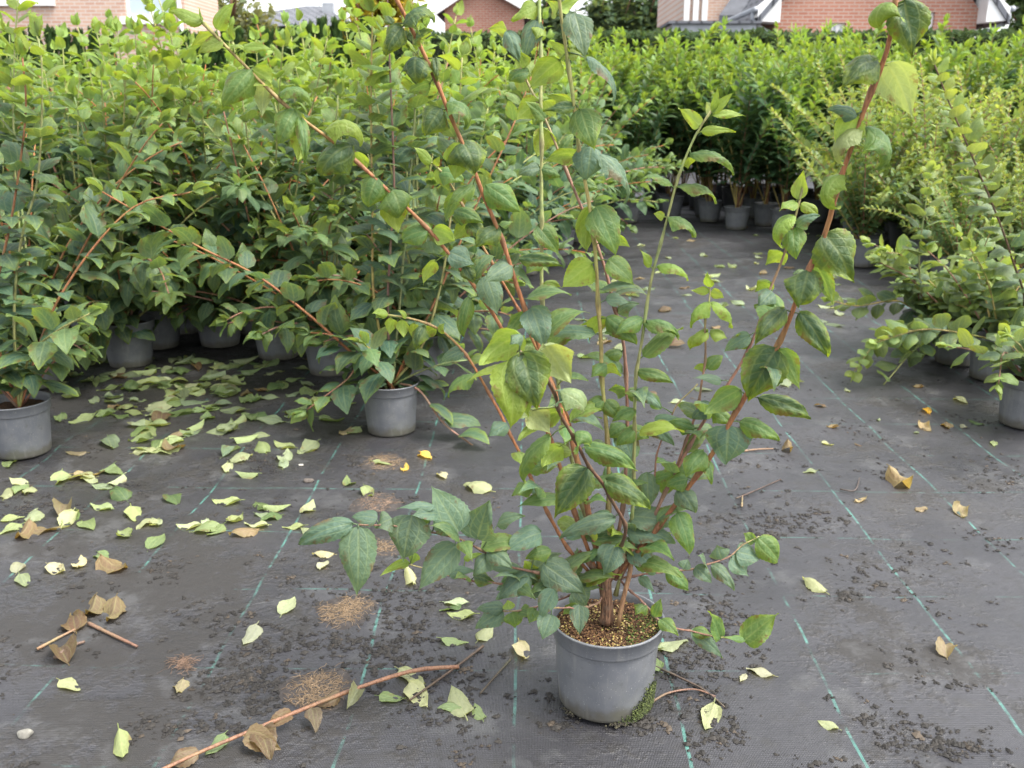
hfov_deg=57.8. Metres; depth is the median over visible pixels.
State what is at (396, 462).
root patch
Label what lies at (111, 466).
fallen leaf
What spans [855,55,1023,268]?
potted shrub
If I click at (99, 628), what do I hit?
twig
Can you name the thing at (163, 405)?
fallen leaf
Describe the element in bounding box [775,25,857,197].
potted shrub
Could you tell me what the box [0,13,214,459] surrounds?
potted shrub
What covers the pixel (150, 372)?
fallen leaf
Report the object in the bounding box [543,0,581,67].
tree
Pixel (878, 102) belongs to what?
potted shrub
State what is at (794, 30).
potted shrub
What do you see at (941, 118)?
potted shrub
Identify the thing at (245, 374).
fallen leaf
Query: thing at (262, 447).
fallen leaf
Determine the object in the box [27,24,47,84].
conifer
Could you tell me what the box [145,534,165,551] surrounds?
fallen leaf
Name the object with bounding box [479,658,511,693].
twig
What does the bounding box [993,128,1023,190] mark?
potted shrub
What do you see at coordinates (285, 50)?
conifer
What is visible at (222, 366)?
fallen leaf
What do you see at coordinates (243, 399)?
fallen leaf
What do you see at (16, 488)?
fallen leaf
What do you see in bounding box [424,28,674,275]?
potted shrub
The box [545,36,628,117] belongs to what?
potted shrub
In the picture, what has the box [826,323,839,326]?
fallen leaf
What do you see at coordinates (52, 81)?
potted shrub
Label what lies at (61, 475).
fallen leaf
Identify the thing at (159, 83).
potted shrub
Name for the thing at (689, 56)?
potted shrub
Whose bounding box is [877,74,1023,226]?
potted shrub
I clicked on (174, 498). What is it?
fallen leaf
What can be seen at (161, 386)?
fallen leaf
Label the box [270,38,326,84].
potted shrub
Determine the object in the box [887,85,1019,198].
potted shrub
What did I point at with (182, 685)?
fallen leaf
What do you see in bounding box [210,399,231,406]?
fallen leaf
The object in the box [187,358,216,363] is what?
fallen leaf
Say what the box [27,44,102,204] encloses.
potted shrub
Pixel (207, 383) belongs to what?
fallen leaf
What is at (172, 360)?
fallen leaf
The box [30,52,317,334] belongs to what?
potted shrub
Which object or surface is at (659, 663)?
fallen leaf
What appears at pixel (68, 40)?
conifer
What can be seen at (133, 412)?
fallen leaf
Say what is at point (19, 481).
fallen leaf
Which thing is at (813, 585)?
fallen leaf
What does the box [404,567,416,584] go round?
fallen leaf
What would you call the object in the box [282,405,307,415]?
fallen leaf
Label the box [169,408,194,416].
fallen leaf
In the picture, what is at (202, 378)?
fallen leaf
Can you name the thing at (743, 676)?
fallen leaf
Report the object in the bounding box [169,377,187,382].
fallen leaf
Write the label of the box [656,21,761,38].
carport
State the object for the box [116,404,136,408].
fallen leaf
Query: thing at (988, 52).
potted shrub
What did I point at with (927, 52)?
potted shrub
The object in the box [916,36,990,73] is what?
potted shrub
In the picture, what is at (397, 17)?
yellow tree
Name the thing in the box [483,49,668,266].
potted shrub
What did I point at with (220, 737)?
fallen leaf
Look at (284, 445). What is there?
fallen leaf
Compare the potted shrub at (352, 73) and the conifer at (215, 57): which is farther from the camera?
the conifer at (215, 57)
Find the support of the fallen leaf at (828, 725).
on the ground
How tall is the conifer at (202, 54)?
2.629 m
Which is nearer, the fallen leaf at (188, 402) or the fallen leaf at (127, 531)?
the fallen leaf at (127, 531)
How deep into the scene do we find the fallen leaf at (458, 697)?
1.73 m
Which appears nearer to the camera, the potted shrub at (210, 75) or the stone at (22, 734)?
the stone at (22, 734)
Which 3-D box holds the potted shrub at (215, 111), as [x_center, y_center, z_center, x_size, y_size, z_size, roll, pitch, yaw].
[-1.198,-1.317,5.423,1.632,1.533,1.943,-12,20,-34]
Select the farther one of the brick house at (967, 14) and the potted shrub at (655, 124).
the brick house at (967, 14)
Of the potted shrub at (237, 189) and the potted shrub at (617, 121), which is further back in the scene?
the potted shrub at (617, 121)
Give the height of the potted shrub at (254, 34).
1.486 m
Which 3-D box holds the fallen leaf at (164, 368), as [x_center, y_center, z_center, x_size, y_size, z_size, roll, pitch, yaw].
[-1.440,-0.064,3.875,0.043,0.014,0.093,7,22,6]
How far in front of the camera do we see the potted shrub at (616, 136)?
6.96 m
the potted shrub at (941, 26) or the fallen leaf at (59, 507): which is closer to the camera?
the fallen leaf at (59, 507)
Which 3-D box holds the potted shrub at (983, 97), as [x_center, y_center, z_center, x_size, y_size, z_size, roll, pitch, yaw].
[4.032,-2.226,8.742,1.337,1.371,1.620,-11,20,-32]
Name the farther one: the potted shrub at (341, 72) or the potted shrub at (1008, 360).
the potted shrub at (341, 72)
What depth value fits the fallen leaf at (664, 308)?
5.00 m
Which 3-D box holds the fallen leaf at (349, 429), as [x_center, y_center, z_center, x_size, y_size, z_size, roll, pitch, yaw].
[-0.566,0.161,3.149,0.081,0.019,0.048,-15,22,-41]
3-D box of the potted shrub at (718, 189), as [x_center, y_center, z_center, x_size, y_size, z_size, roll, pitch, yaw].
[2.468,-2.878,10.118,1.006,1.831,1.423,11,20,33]
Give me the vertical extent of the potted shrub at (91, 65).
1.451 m
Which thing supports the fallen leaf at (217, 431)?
on the ground
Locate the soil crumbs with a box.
[0,255,1023,767]
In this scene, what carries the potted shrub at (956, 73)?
on the ground
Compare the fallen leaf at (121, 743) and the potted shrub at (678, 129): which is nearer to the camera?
the fallen leaf at (121, 743)
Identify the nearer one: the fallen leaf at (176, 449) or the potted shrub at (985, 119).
the fallen leaf at (176, 449)
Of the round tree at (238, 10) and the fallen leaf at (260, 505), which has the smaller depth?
the fallen leaf at (260, 505)
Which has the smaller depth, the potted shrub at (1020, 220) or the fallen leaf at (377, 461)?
the fallen leaf at (377, 461)
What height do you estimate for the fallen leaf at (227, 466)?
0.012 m
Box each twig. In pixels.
[36,628,75,649]
[53,640,84,658]
[87,621,137,647]
[409,645,483,700]
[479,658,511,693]
[654,688,715,700]
[656,666,724,707]
[735,479,780,498]
[744,448,772,451]
[840,477,859,491]
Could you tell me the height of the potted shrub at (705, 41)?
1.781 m
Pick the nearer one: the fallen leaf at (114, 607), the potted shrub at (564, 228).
the fallen leaf at (114, 607)
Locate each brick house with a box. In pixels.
[0,0,219,99]
[728,0,1015,37]
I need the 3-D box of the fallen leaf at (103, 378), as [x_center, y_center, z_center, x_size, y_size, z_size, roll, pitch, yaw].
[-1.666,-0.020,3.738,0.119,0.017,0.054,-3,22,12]
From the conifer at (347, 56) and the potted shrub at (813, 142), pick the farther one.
the conifer at (347, 56)
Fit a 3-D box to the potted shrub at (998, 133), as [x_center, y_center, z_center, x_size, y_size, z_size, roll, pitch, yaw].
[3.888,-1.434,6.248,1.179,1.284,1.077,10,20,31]
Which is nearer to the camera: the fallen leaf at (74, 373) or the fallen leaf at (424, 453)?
the fallen leaf at (424, 453)
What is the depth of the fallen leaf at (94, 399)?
3.51 m
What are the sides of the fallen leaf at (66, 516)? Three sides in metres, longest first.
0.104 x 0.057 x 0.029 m
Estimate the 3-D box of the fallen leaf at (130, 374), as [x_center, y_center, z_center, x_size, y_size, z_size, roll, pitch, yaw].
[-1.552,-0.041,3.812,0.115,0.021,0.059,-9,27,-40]
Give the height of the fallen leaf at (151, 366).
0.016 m
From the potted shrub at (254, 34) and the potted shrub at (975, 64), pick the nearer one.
the potted shrub at (254, 34)
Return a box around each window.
[0,0,55,5]
[120,0,175,23]
[831,23,844,31]
[928,12,933,29]
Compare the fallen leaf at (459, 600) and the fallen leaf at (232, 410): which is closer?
the fallen leaf at (459, 600)
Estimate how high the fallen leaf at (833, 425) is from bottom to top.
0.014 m
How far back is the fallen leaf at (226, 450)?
2.95 m
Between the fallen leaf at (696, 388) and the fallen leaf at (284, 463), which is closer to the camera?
the fallen leaf at (284, 463)
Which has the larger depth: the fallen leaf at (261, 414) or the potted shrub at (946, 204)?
the potted shrub at (946, 204)
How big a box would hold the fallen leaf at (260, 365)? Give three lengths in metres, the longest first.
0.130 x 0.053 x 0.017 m
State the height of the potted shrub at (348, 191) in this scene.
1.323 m
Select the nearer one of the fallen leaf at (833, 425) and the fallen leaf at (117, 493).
the fallen leaf at (117, 493)
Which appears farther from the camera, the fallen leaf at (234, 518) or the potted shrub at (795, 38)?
the potted shrub at (795, 38)
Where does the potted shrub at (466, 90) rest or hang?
on the ground
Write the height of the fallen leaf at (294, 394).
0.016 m
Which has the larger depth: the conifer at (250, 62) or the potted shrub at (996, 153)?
the conifer at (250, 62)
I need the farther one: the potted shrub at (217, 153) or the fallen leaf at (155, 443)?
the potted shrub at (217, 153)
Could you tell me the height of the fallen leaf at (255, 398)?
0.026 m
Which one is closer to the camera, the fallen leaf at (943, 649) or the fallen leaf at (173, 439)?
the fallen leaf at (943, 649)
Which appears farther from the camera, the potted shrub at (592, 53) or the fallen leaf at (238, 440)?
the potted shrub at (592, 53)
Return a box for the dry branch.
[162,665,458,767]
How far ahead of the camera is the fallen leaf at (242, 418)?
3.25 m
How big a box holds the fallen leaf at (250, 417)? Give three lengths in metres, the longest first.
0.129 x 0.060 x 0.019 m
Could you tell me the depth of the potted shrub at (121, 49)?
7.77 m
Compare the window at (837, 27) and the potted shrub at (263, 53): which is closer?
the potted shrub at (263, 53)
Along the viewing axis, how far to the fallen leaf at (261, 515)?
2.52 m
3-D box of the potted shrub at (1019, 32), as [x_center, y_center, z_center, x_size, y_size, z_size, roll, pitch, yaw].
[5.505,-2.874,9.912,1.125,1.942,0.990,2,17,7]
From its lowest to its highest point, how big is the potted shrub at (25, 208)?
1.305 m
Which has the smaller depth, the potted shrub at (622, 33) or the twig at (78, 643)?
the twig at (78, 643)
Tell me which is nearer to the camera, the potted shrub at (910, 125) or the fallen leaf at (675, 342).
the fallen leaf at (675, 342)
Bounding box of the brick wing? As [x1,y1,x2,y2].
[657,0,748,26]
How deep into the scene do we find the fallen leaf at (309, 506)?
2.57 m
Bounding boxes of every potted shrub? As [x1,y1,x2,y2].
[0,0,198,389]
[0,9,205,326]
[0,9,299,214]
[0,12,38,182]
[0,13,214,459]
[0,39,47,99]
[0,39,76,163]
[0,39,284,368]
[0,42,54,97]
[0,54,131,269]
[0,74,40,117]
[0,84,100,242]
[0,94,45,150]
[3,54,116,241]
[4,0,285,280]
[10,16,227,154]
[10,34,135,163]
[17,0,396,347]
[24,17,303,194]
[25,0,405,334]
[26,15,354,349]
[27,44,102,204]
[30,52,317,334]
[32,58,225,179]
[34,55,113,125]
[37,44,91,114]
[37,129,98,176]
[38,16,353,249]
[51,8,130,115]
[82,46,143,119]
[85,0,549,444]
[98,23,379,360]
[115,46,169,87]
[124,64,519,278]
[126,26,396,237]
[128,32,217,156]
[129,45,405,282]
[133,38,182,102]
[158,14,533,376]
[162,33,220,138]
[164,25,427,205]
[169,0,931,728]
[170,10,504,223]
[173,0,611,380]
[187,0,520,250]
[188,63,285,193]
[201,0,604,320]
[204,7,399,150]
[210,40,290,104]
[221,43,257,121]
[251,13,389,120]
[255,33,346,123]
[260,49,286,112]
[262,36,526,210]
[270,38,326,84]
[272,15,535,155]
[287,47,502,222]
[288,40,600,313]
[314,46,577,184]
[340,55,352,89]
[344,86,561,230]
[361,39,657,267]
[391,6,617,287]
[422,41,444,104]
[422,44,593,158]
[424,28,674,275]
[427,30,628,226]
[471,46,637,233]
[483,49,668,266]
[495,56,660,256]
[503,51,644,161]
[537,42,612,92]
[543,26,614,92]
[544,89,617,193]
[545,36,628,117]
[547,46,655,74]
[552,56,677,247]
[552,71,683,242]
[555,49,641,204]
[559,118,625,154]
[563,51,652,207]
[565,53,639,205]
[571,52,704,210]
[582,37,692,108]
[587,44,685,214]
[595,26,719,208]
[600,38,680,222]
[604,21,722,185]
[611,26,672,81]
[621,34,732,210]
[633,28,722,216]
[652,33,737,208]
[660,40,743,221]
[662,41,737,217]
[669,52,736,204]
[682,30,772,211]
[687,32,808,229]
[692,39,800,205]
[705,47,835,204]
[714,31,812,225]
[717,15,808,208]
[717,48,794,218]
[723,39,824,230]
[727,22,800,196]
[731,18,838,217]
[757,20,850,201]
[763,56,842,201]
[765,39,895,216]
[767,23,903,222]
[770,55,992,230]
[770,61,978,234]
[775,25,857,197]
[781,79,932,212]
[786,30,820,182]
[791,88,1021,247]
[794,43,1023,267]
[796,36,849,204]
[799,88,907,163]
[805,84,983,245]
[806,20,973,127]
[806,56,996,154]
[814,49,991,142]
[820,234,1023,354]
[821,58,959,241]
[841,32,950,222]
[844,160,1022,384]
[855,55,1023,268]
[860,126,1023,281]
[862,12,967,99]
[863,43,1007,59]
[865,48,1023,382]
[869,140,1010,272]
[874,41,932,114]
[875,74,1000,235]
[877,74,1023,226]
[878,54,997,124]
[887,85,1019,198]
[893,23,1023,129]
[894,42,974,87]
[905,96,1023,261]
[912,84,1000,129]
[914,65,1023,252]
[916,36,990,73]
[920,134,1023,261]
[922,21,1002,100]
[931,34,1010,74]
[934,32,1012,119]
[935,322,1023,429]
[941,91,996,175]
[949,15,1023,95]
[951,61,1023,159]
[951,70,1021,124]
[959,137,1023,289]
[970,91,1023,222]
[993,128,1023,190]
[994,60,1023,116]
[994,131,1023,153]
[997,168,1023,187]
[1002,34,1023,108]
[1010,29,1023,64]
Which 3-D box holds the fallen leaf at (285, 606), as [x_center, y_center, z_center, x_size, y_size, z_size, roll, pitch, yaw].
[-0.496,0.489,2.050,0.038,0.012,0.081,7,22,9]
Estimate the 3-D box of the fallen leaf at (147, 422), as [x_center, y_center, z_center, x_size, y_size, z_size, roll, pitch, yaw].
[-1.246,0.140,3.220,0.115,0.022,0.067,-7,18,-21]
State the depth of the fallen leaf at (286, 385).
3.67 m
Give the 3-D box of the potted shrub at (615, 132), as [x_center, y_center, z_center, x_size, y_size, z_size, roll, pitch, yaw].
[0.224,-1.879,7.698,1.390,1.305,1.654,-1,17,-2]
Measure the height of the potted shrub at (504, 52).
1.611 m
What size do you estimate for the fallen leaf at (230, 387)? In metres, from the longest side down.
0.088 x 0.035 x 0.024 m
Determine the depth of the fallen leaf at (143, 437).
3.06 m
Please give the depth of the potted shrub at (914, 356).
3.85 m
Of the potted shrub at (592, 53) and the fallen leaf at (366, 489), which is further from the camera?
the potted shrub at (592, 53)
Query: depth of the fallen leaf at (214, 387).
3.63 m
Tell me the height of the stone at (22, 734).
0.012 m
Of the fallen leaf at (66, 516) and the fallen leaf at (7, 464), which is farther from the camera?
the fallen leaf at (7, 464)
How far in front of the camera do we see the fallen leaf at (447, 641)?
1.92 m
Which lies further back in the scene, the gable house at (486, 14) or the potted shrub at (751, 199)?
the gable house at (486, 14)
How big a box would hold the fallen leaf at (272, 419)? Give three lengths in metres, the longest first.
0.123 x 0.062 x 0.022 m
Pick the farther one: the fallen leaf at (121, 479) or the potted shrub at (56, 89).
the potted shrub at (56, 89)
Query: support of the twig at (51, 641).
on the ground
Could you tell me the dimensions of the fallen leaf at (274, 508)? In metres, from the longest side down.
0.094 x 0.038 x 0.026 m
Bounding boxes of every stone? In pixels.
[17,728,33,739]
[303,478,313,482]
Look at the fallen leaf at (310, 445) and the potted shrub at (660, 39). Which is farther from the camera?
the potted shrub at (660, 39)
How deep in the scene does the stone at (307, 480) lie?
2.74 m
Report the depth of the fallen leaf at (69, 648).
1.88 m
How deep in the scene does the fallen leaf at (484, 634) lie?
1.94 m
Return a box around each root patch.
[160,652,203,673]
[278,662,355,712]
[315,592,376,629]
[349,491,403,511]
[360,452,408,470]
[375,537,398,555]
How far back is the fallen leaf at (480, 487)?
2.67 m
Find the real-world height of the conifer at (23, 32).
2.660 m
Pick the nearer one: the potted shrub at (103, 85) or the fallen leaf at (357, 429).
the fallen leaf at (357, 429)
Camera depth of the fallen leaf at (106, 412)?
3.33 m
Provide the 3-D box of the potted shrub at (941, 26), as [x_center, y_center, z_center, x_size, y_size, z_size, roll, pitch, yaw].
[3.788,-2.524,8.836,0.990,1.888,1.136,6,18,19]
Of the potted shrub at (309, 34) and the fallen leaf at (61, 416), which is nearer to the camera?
the fallen leaf at (61, 416)
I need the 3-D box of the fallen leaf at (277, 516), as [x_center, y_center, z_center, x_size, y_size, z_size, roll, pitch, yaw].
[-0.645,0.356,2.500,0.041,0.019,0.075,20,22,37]
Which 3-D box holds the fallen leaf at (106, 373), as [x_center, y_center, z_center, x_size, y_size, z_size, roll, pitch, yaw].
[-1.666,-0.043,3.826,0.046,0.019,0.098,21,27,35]
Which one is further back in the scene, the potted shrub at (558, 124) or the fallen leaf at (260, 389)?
the potted shrub at (558, 124)
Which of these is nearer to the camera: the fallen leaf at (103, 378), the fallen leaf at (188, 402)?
the fallen leaf at (188, 402)
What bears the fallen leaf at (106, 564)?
on the ground
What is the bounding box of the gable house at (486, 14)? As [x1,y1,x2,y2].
[434,0,530,38]
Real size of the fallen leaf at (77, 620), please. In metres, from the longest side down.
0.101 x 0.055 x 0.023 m
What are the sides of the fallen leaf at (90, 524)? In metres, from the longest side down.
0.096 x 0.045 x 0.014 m
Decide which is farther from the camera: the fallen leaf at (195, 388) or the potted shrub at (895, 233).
the potted shrub at (895, 233)
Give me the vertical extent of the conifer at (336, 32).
2.908 m
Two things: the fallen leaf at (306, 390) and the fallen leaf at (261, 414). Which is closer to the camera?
the fallen leaf at (261, 414)
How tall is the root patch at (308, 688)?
0.008 m
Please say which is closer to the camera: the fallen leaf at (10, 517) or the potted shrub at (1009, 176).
the fallen leaf at (10, 517)
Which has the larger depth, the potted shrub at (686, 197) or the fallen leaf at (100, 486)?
the potted shrub at (686, 197)
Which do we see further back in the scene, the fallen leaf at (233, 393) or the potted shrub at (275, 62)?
the potted shrub at (275, 62)
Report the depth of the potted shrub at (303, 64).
5.04 m
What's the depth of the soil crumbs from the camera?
1.88 m
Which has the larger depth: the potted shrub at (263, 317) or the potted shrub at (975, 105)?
the potted shrub at (975, 105)
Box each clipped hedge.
[355,29,572,124]
[582,26,1023,80]
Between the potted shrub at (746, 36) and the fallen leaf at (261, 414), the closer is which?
the fallen leaf at (261, 414)
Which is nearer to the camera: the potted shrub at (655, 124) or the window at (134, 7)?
the potted shrub at (655, 124)
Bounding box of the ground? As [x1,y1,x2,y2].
[0,165,1023,767]
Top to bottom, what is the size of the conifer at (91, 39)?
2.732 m
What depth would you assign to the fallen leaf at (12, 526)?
2.43 m
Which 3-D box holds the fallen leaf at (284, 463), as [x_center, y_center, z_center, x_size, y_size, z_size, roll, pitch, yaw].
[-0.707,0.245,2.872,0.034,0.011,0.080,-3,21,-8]
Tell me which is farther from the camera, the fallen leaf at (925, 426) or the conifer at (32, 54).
the conifer at (32, 54)
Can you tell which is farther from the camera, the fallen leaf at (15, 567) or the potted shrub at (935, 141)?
the potted shrub at (935, 141)
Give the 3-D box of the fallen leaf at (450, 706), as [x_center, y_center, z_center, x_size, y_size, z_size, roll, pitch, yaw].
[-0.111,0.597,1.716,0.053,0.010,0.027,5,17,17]
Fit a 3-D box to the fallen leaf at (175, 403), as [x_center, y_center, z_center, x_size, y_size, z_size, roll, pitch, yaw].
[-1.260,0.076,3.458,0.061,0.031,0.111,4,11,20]
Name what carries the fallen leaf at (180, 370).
on the ground
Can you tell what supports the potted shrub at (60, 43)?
on the ground
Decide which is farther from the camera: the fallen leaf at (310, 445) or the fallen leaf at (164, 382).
the fallen leaf at (164, 382)
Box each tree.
[218,0,281,57]
[337,0,426,41]
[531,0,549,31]
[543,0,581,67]
[578,0,620,31]
[607,0,648,31]
[623,0,657,38]
[999,0,1023,30]
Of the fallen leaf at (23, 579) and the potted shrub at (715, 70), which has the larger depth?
the potted shrub at (715, 70)
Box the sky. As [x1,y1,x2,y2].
[224,0,1017,37]
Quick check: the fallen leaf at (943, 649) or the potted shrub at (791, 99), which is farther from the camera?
the potted shrub at (791, 99)
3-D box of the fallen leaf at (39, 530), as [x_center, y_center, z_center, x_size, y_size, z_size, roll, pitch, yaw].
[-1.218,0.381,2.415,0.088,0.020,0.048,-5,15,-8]
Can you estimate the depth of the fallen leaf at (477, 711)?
1.70 m
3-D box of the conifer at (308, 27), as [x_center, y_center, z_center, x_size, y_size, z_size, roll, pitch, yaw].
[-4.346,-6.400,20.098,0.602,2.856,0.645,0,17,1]
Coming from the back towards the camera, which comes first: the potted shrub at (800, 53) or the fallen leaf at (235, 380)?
the potted shrub at (800, 53)
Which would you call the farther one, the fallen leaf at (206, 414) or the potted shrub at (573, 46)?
the potted shrub at (573, 46)
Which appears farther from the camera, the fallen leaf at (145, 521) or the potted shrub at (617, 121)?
the potted shrub at (617, 121)
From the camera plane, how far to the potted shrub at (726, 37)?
9.13 m
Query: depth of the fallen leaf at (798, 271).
6.11 m
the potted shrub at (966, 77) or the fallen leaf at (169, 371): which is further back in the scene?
the potted shrub at (966, 77)
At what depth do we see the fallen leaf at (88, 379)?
3.73 m
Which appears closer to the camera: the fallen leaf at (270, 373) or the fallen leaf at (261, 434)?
the fallen leaf at (261, 434)
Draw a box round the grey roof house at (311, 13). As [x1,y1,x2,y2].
[239,3,347,61]
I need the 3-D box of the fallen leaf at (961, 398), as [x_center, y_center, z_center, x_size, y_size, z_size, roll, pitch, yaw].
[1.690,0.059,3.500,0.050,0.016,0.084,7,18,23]
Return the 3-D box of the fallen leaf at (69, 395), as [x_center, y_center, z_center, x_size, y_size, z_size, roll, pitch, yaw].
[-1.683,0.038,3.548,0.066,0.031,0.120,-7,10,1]
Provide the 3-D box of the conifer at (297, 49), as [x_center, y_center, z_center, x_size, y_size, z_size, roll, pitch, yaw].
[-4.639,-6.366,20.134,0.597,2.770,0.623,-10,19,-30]
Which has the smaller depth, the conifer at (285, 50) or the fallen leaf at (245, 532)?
the fallen leaf at (245, 532)
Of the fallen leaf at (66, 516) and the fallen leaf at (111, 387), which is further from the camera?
the fallen leaf at (111, 387)
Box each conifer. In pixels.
[1,32,16,58]
[17,30,32,83]
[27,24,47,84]
[43,23,59,98]
[57,24,73,74]
[71,27,89,97]
[87,25,101,85]
[102,30,117,65]
[179,27,194,63]
[194,31,208,74]
[205,30,219,96]
[218,31,232,71]
[233,25,246,68]
[247,24,263,68]
[262,27,283,82]
[277,26,289,80]
[288,22,302,80]
[301,19,317,66]
[315,14,333,96]
[329,15,344,97]
[343,20,358,87]
[359,15,370,33]
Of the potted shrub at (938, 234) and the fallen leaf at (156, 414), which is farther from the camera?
the potted shrub at (938, 234)
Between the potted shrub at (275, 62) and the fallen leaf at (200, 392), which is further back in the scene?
the potted shrub at (275, 62)
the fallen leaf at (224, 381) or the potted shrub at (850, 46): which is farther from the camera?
the potted shrub at (850, 46)
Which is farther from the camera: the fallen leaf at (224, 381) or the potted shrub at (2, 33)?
the potted shrub at (2, 33)
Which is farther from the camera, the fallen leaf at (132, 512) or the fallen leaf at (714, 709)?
the fallen leaf at (132, 512)
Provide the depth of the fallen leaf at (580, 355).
4.11 m
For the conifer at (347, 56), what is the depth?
19.77 m
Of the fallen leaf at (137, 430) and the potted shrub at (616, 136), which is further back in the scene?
the potted shrub at (616, 136)
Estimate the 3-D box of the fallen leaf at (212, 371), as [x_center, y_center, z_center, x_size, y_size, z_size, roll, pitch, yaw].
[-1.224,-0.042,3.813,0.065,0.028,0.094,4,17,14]
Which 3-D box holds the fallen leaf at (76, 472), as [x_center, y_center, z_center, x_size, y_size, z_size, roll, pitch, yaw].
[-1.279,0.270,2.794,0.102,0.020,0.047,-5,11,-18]
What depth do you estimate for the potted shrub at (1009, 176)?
5.55 m
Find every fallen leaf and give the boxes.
[0,488,13,500]
[0,514,24,521]
[0,522,24,533]
[2,460,16,466]
[9,477,28,484]
[10,562,25,574]
[12,484,28,493]
[14,571,29,585]
[15,517,37,538]
[22,486,36,493]
[24,508,44,521]
[33,525,60,534]
[45,562,64,574]
[47,633,76,665]
[50,468,71,483]
[52,497,71,514]
[54,412,66,421]
[56,677,80,690]
[57,507,78,529]
[61,390,80,397]
[61,509,79,524]
[61,609,86,633]
[65,451,89,455]
[67,371,83,376]
[68,409,101,423]
[69,469,104,475]
[69,471,98,478]
[71,555,86,567]
[77,518,95,529]
[80,375,93,382]
[80,473,97,483]
[85,593,106,613]
[88,376,99,386]
[88,396,99,403]
[90,502,113,510]
[91,483,112,489]
[92,408,118,416]
[93,375,110,381]
[93,550,108,557]
[94,355,105,362]
[95,553,127,573]
[96,384,122,390]
[99,371,115,376]
[99,434,119,448]
[100,462,116,471]
[104,392,123,397]
[104,397,123,402]
[104,593,125,621]
[105,467,124,474]
[107,472,126,484]
[109,367,125,377]
[110,486,131,501]
[111,373,127,377]
[111,414,128,418]
[113,723,131,756]
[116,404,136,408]
[116,527,132,535]
[120,386,139,389]
[122,371,143,377]
[124,380,141,392]
[124,409,142,415]
[124,503,141,520]
[127,419,144,425]
[128,432,154,442]
[129,397,145,401]
[129,447,155,454]
[131,425,156,436]
[131,446,166,452]
[133,368,159,375]
[136,518,158,529]
[137,376,163,383]
[138,384,148,390]
[139,427,155,435]
[141,401,174,411]
[145,364,155,368]
[145,408,175,415]
[145,420,170,425]
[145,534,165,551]
[149,380,171,386]
[149,419,167,424]
[149,517,162,524]
[151,410,170,420]
[151,438,168,447]
[156,446,180,453]
[157,382,169,389]
[159,435,184,446]
[161,365,173,372]
[161,369,191,372]
[161,438,184,449]
[162,493,180,504]
[163,395,183,401]
[164,389,179,396]
[166,400,181,406]
[168,356,181,362]
[168,409,193,415]
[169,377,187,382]
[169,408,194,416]
[170,383,197,387]
[171,430,182,436]
[173,367,188,375]
[173,677,189,692]
[176,353,194,363]
[176,388,189,397]
[176,521,200,529]
[178,387,204,393]
[179,429,193,433]
[181,400,207,405]
[181,430,200,436]
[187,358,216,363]
[187,419,203,431]
[189,388,205,395]
[191,362,201,370]
[192,407,218,412]
[193,520,218,531]
[197,373,222,380]
[197,381,210,385]
[200,410,214,419]
[201,404,221,408]
[203,369,228,379]
[206,370,218,374]
[206,425,238,434]
[206,522,225,534]
[206,730,228,753]
[208,362,224,369]
[209,382,238,387]
[209,385,240,394]
[210,385,217,390]
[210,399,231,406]
[212,496,244,505]
[213,375,231,380]
[216,418,237,431]
[217,365,232,368]
[218,377,244,382]
[218,389,239,397]
[219,445,240,458]
[220,406,244,413]
[222,461,232,471]
[224,362,247,368]
[225,384,237,389]
[226,376,245,384]
[226,513,242,521]
[228,452,252,462]
[228,528,263,536]
[229,356,257,363]
[231,373,253,376]
[231,412,246,423]
[232,434,258,443]
[235,471,257,478]
[239,394,253,402]
[240,368,260,374]
[240,389,252,395]
[241,411,258,419]
[242,621,262,644]
[243,432,270,437]
[244,520,271,527]
[246,393,261,402]
[250,394,279,399]
[253,362,268,368]
[253,501,267,509]
[253,512,267,517]
[254,388,270,390]
[254,411,266,416]
[254,441,270,453]
[256,415,285,424]
[261,512,283,520]
[263,358,279,367]
[263,504,290,511]
[265,370,284,374]
[267,382,284,391]
[274,440,297,448]
[277,448,292,461]
[277,596,295,617]
[278,381,288,388]
[278,459,288,469]
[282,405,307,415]
[282,522,304,529]
[285,378,304,381]
[285,391,299,397]
[293,365,308,369]
[297,439,319,453]
[299,385,317,396]
[299,499,315,512]
[300,380,314,385]
[312,551,336,557]
[315,414,343,420]
[316,561,328,569]
[339,426,353,435]
[342,475,355,485]
[347,426,361,432]
[360,484,373,495]
[370,459,391,464]
[374,691,405,701]
[394,666,424,683]
[400,463,408,471]
[403,678,427,707]
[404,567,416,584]
[418,450,431,458]
[436,471,447,477]
[436,637,468,645]
[438,702,461,711]
[439,603,464,610]
[442,597,467,604]
[447,609,479,619]
[447,685,473,720]
[463,481,495,493]
[472,703,486,721]
[475,627,492,641]
[512,638,529,658]
[577,353,589,357]
[613,343,622,350]
[655,658,663,672]
[658,306,671,311]
[658,639,687,651]
[668,398,683,402]
[669,338,683,345]
[694,387,711,390]
[701,698,721,729]
[705,273,720,276]
[711,302,728,307]
[730,300,745,305]
[739,673,747,681]
[746,285,756,289]
[746,667,778,676]
[779,378,790,387]
[782,439,792,451]
[793,269,803,274]
[802,576,828,593]
[803,468,816,472]
[817,720,840,729]
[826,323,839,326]
[826,424,838,427]
[834,310,844,315]
[885,464,913,488]
[915,506,927,511]
[918,420,930,430]
[922,407,931,413]
[935,636,956,659]
[941,421,953,428]
[952,501,968,517]
[953,396,967,403]
[969,420,984,424]
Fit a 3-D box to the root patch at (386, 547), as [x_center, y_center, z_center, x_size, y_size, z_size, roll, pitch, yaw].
[-0.322,0.409,2.329,0.124,0.011,0.113,0,17,1]
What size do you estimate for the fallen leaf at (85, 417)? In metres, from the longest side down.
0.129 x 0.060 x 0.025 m

